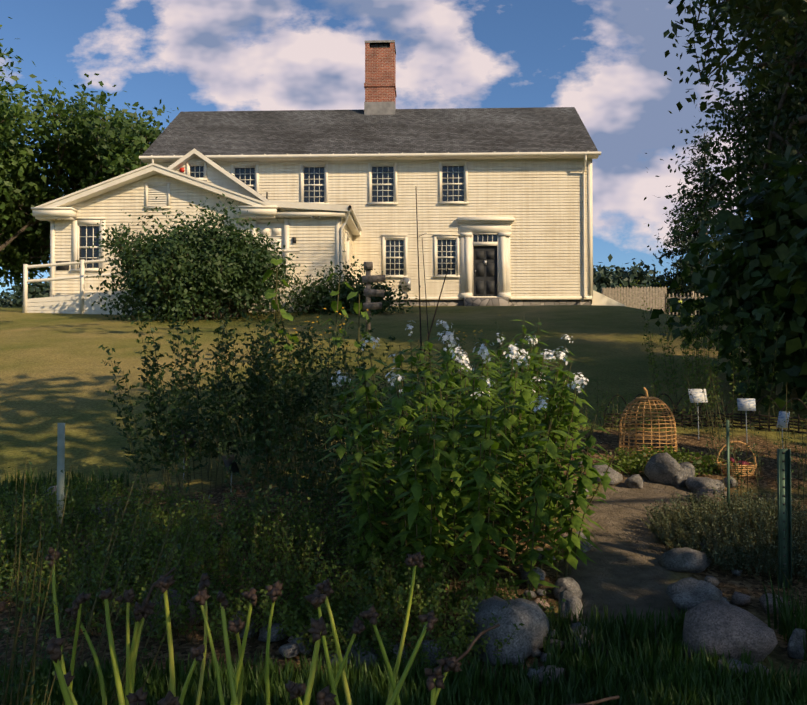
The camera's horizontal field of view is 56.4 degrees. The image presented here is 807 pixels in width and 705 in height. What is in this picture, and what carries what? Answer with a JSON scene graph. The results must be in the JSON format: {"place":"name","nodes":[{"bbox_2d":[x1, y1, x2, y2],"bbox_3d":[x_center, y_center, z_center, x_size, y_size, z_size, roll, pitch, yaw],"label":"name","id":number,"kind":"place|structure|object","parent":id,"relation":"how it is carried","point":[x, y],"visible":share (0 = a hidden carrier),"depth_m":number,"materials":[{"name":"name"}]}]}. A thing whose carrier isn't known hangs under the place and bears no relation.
{"place":"outdoors","nodes":[
{"label":"outdoors","id":0,"kind":"place"},
{"bbox_2d":[278,307,501,404],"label":"plants","id":1,"kind":"object","parent":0,"point":[321,350],"visible":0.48,"depth_m":11.60,"materials":[{"name":"green plant"}]},
{"bbox_2d":[0,0,800,302],"label":"sky","id":2,"kind":"structure","parent":0,"point":[605,60],"materials":[{"name":"blue"}]},
{"bbox_2d":[0,305,806,704],"bbox_3d":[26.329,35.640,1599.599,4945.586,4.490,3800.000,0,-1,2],"label":"ground","id":3,"kind":"structure","parent":0,"point":[54,369],"depth_m":8.60,"materials":[{"name":"green plant"}]},
{"bbox_2d":[0,291,22,306],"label":"tree","id":4,"kind":"object","parent":3,"relation":"on","point":[2,301],"depth_m":90.64,"materials":[{"name":"green plant"}]},
{"bbox_2d":[0,133,47,295],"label":"tree","id":5,"kind":"object","parent":3,"relation":"on","point":[7,282],"depth_m":59.77,"materials":[{"name":"green plant"}]},
{"bbox_2d":[0,268,49,306],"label":"tree","id":6,"kind":"object","parent":3,"relation":"on","point":[16,301],"depth_m":91.03,"materials":[{"name":"green plant"}]},
{"bbox_2d":[17,271,49,306],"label":"tree","id":7,"kind":"object","parent":3,"relation":"on","point":[36,292],"visible":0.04,"depth_m":85.30,"materials":[{"name":"green plant"}]},
{"bbox_2d":[56,423,64,553],"bbox_3d":[-2.294,0.933,5.040,0.050,0.925,0.004,0,-1,2],"label":"pale stake","id":8,"kind":"object","parent":3,"relation":"on","point":[60,454],"visible":0.64,"depth_m":5.04,"materials":[{"name":"grey wood"}]},
{"bbox_2d":[0,17,144,251],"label":"tree","id":9,"kind":"object","parent":3,"relation":"on","point":[22,151],"visible":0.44,"depth_m":46.11,"materials":[{"name":"green plant"}]},
{"bbox_2d":[0,73,178,295],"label":"tree","id":10,"kind":"object","parent":3,"relation":"on","point":[27,250],"visible":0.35,"depth_m":48.63,"materials":[{"name":"green plant"}]},
{"bbox_2d":[41,129,156,281],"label":"tree","id":11,"kind":"object","parent":3,"relation":"on","point":[132,166],"visible":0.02,"depth_m":45.36,"materials":[{"name":"green plant"}]},
{"bbox_2d":[0,461,224,704],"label":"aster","id":12,"kind":"object","parent":3,"relation":"on","point":[15,648],"visible":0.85,"depth_m":2.94,"materials":[{"name":"green plant"}]},
{"bbox_2d":[0,473,228,609],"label":"oregano","id":13,"kind":"object","parent":3,"relation":"on","point":[48,514],"visible":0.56,"depth_m":4.96,"materials":[{"name":"green plant"}]},
{"bbox_2d":[173,429,195,477],"bbox_3d":[-1.943,0.928,6.653,0.200,0.490,0.132,1,-1,-27],"label":"plant label","id":14,"kind":"object","parent":3,"relation":"on","point":[190,445],"visible":0.4,"depth_m":6.66,"materials":[{"name":"grey metal"}]},
{"bbox_2d":[76,193,317,323],"bbox_3d":[-5.859,-2.478,21.746,6.922,4.064,5.206,0,-1,2],"label":"lilac bush","id":15,"kind":"object","parent":3,"relation":"on","point":[206,267],"visible":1,"depth_m":20.72,"materials":[{"name":"green plant"}]},
{"bbox_2d":[98,309,317,498],"bbox_3d":[-1.695,0.390,6.655,1.766,1.649,1.773,-1,-1,24],"label":"tansy","id":16,"kind":"object","parent":3,"relation":"on","point":[184,420],"visible":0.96,"depth_m":6.36,"materials":[{"name":"green plant"}]},
{"bbox_2d":[2,488,455,651],"bbox_3d":[-0.986,1.137,4.346,2.558,0.618,1.772,0,-1,2],"label":"oregano","id":17,"kind":"object","parent":3,"relation":"on","point":[231,535],"visible":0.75,"depth_m":4.10,"materials":[{"name":"green plant"}]},
{"bbox_2d":[222,454,238,491],"bbox_3d":[-1.427,1.038,6.212,0.080,0.377,0.120,-1,-2,40],"label":"plant label","id":18,"kind":"object","parent":3,"relation":"on","point":[228,463],"visible":0.69,"depth_m":6.21,"materials":[{"name":"grey metal"}]},
{"bbox_2d":[210,396,392,549],"bbox_3d":[-0.730,0.815,5.459,1.394,1.026,1.417,0,-1,2],"label":"dark herb","id":19,"kind":"object","parent":3,"relation":"on","point":[310,481],"visible":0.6,"depth_m":5.35,"materials":[{"name":"green plant"}]},
{"bbox_2d":[0,547,619,704],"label":"egyptian onions","id":20,"kind":"object","parent":3,"relation":"on","point":[317,631],"visible":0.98,"depth_m":2.49,"materials":[{"name":"green plant"}]},
{"bbox_2d":[261,258,371,362],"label":"sunflower plants","id":21,"kind":"object","parent":3,"relation":"on","point":[335,305],"visible":0.85,"depth_m":13.18,"materials":[{"name":"green plant"}]},
{"bbox_2d":[239,312,394,491],"bbox_3d":[-0.730,0.397,6.757,1.364,1.551,1.869,0,-1,-20],"label":"tansy","id":22,"kind":"object","parent":3,"relation":"on","point":[302,400],"visible":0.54,"depth_m":6.51,"materials":[{"name":"green plant"}]},
{"bbox_2d":[23,40,625,314],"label":"house","id":23,"kind":"structure","parent":3,"relation":"on","point":[504,206],"depth_m":28.00,"materials":[{"name":"paint"}]},
{"bbox_2d":[285,251,420,314],"bbox_3d":[-1.644,-1.901,22.859,4.441,2.296,2.776,0,-1,2],"label":"bush","id":24,"kind":"object","parent":3,"relation":"on","point":[322,298],"visible":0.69,"depth_m":22.66,"materials":[{"name":"green plant"}]},
{"bbox_2d":[362,262,385,335],"bbox_3d":[-0.631,-1.043,16.036,0.506,1.760,0.180,0,-1,2],"label":"garden signpost","id":25,"kind":"object","parent":3,"relation":"on","point":[369,292],"visible":0.94,"depth_m":15.97,"materials":[{"name":"grey wood"}]},
{"bbox_2d":[0,463,806,704],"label":"grass","id":26,"kind":"structure","parent":3,"relation":"on","point":[611,676],"depth_m":3.19,"materials":[{"name":"green plant"}]},
{"bbox_2d":[276,553,565,671],"bbox_3d":[0.074,1.229,3.712,1.431,0.411,0.891,0,-1,2],"label":"oregano","id":27,"kind":"object","parent":3,"relation":"on","point":[436,599],"visible":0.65,"depth_m":3.56,"materials":[{"name":"green plant"}]},
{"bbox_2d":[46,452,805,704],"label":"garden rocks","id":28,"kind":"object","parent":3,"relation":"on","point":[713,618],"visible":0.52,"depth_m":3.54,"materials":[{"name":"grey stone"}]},
{"bbox_2d":[415,186,448,383],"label":"stakes","id":29,"kind":"object","parent":3,"relation":"on","point":[429,332],"visible":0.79,"depth_m":11.05,"materials":[{"name":"wood"}]},
{"bbox_2d":[317,320,625,609],"bbox_3d":[0.382,0.585,5.280,1.954,1.694,3.469,0,-1,2],"label":"phlox clump","id":30,"kind":"object","parent":3,"relation":"on","point":[473,440],"visible":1,"depth_m":4.43,"materials":[{"name":"green plant"}]},
{"bbox_2d":[455,319,574,465],"bbox_3d":[1.183,0.374,7.173,1.128,1.448,1.379,-1,-2,38],"label":"phlox clump","id":31,"kind":"object","parent":3,"relation":"on","point":[532,366],"visible":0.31,"depth_m":7.10,"materials":[{"name":"green plant"}]},
{"bbox_2d":[547,376,674,439],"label":"herbs","id":32,"kind":"object","parent":3,"relation":"on","point":[601,424],"visible":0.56,"depth_m":8.19,"materials":[{"name":"green plant"}]},
{"bbox_2d":[593,254,652,308],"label":"tree","id":33,"kind":"object","parent":3,"relation":"on","point":[599,284],"visible":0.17,"depth_m":81.38,"materials":[{"name":"green plant"}]},
{"bbox_2d":[598,258,667,307],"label":"tree","id":34,"kind":"object","parent":3,"relation":"on","point":[641,275],"visible":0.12,"depth_m":81.87,"materials":[{"name":"green plant"}]},
{"bbox_2d":[618,387,676,456],"bbox_3d":[2.399,0.669,7.408,0.570,0.659,0.570,0,-1,2],"label":"wicker cloche","id":35,"kind":"object","parent":3,"relation":"on","point":[645,398],"visible":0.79,"depth_m":7.30,"materials":[{"name":"brown wicker"}]},
{"bbox_2d":[602,286,707,315],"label":"picket fence","id":36,"kind":"object","parent":3,"relation":"on","point":[633,296],"visible":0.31,"depth_m":40.65,"materials":[{"name":"brown wood"}]},
{"bbox_2d":[617,278,701,313],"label":"tall plants behind fence","id":37,"kind":"object","parent":3,"relation":"on","point":[634,280],"visible":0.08,"depth_m":42.77,"materials":[{"name":"green plant"}]},
{"bbox_2d":[601,444,731,476],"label":"ground cover plants","id":38,"kind":"object","parent":3,"relation":"on","point":[623,460],"visible":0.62,"depth_m":6.86,"materials":[{"name":"green plant"}]},
{"bbox_2d":[646,133,747,315],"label":"conifer","id":39,"kind":"object","parent":3,"relation":"on","point":[682,245],"visible":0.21,"depth_m":42.47,"materials":[{"name":"green plant"}]},
{"bbox_2d":[688,389,707,439],"bbox_3d":[3.088,0.671,7.893,0.190,0.578,0.055,0,-1,-4],"label":"plant label","id":40,"kind":"object","parent":3,"relation":"on","point":[698,394],"visible":0.8,"depth_m":7.89,"materials":[{"name":"grey metal"}]},
{"bbox_2d":[604,393,806,432],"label":"wattle fence","id":41,"kind":"object","parent":3,"relation":"on","point":[723,422],"visible":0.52,"depth_m":8.35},
{"bbox_2d":[640,294,779,432],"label":"plants","id":42,"kind":"object","parent":3,"relation":"on","point":[657,385],"visible":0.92,"depth_m":8.59,"materials":[{"name":"green plant"}]},
{"bbox_2d":[642,487,806,582],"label":"thyme","id":43,"kind":"object","parent":3,"relation":"on","point":[712,514],"visible":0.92,"depth_m":4.89,"materials":[{"name":"green plant"}]},
{"bbox_2d":[644,4,806,298],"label":"tree","id":44,"kind":"object","parent":3,"relation":"on","point":[737,120],"visible":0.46,"depth_m":18.15,"materials":[{"name":"green plant"}]},
{"bbox_2d":[726,420,729,519],"bbox_3d":[2.323,0.899,5.386,0.020,0.832,0.004,0,-1,2],"label":"garden stake","id":45,"kind":"object","parent":3,"relation":"on","point":[728,459],"visible":0.64,"depth_m":5.39,"materials":[{"name":"green metal"}]},
{"bbox_2d":[650,144,806,418],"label":"shrub","id":46,"kind":"object","parent":3,"relation":"on","point":[768,260],"visible":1,"depth_m":9.36,"materials":[{"name":"green plant"}]},
{"bbox_2d":[663,0,806,113],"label":"hanging twigs","id":47,"kind":"object","parent":3,"relation":"on","point":[766,13],"visible":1,"depth_m":6.66,"materials":[{"name":"green plant"}]},
{"bbox_2d":[715,441,761,476],"bbox_3d":[2.960,0.941,6.715,0.354,0.306,0.313,1,-2,-37],"label":"wicker basket","id":48,"kind":"object","parent":3,"relation":"on","point":[747,465],"visible":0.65,"depth_m":6.65,"materials":[{"name":"wicker"}]},
{"bbox_2d":[686,368,806,506],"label":"plants","id":49,"kind":"object","parent":3,"relation":"on","point":[746,445],"visible":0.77,"depth_m":6.44,"materials":[{"name":"green plant"}]},
{"bbox_2d":[737,398,755,442],"bbox_3d":[3.516,0.725,7.717,0.170,0.506,0.048,0,-1,16],"label":"plant label","id":50,"kind":"object","parent":3,"relation":"on","point":[745,404],"visible":0.86,"depth_m":7.72,"materials":[{"name":"grey metal"}]},
{"bbox_2d":[690,0,806,222],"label":"tree","id":51,"kind":"object","parent":3,"relation":"on","point":[771,133],"visible":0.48,"depth_m":12.01,"materials":[{"name":"green plant"}]},
{"bbox_2d":[744,532,806,617],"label":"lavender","id":52,"kind":"object","parent":3,"relation":"on","point":[791,579],"visible":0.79,"depth_m":4.31,"materials":[{"name":"green plant"}]},
{"bbox_2d":[777,411,789,448],"bbox_3d":[3.586,0.815,7.109,0.059,0.513,0.100,1,-2,-36],"label":"plant label","id":53,"kind":"object","parent":3,"relation":"on","point":[781,416],"visible":0.77,"depth_m":7.12,"materials":[{"name":"grey metal"}]},
{"bbox_2d":[777,449,791,588],"bbox_3d":[2.225,0.994,4.397,0.070,0.859,0.022,0,-1,2],"label":"green post","id":54,"kind":"object","parent":3,"relation":"on","point":[784,503],"visible":0.94,"depth_m":4.40,"materials":[{"name":"green metal"}]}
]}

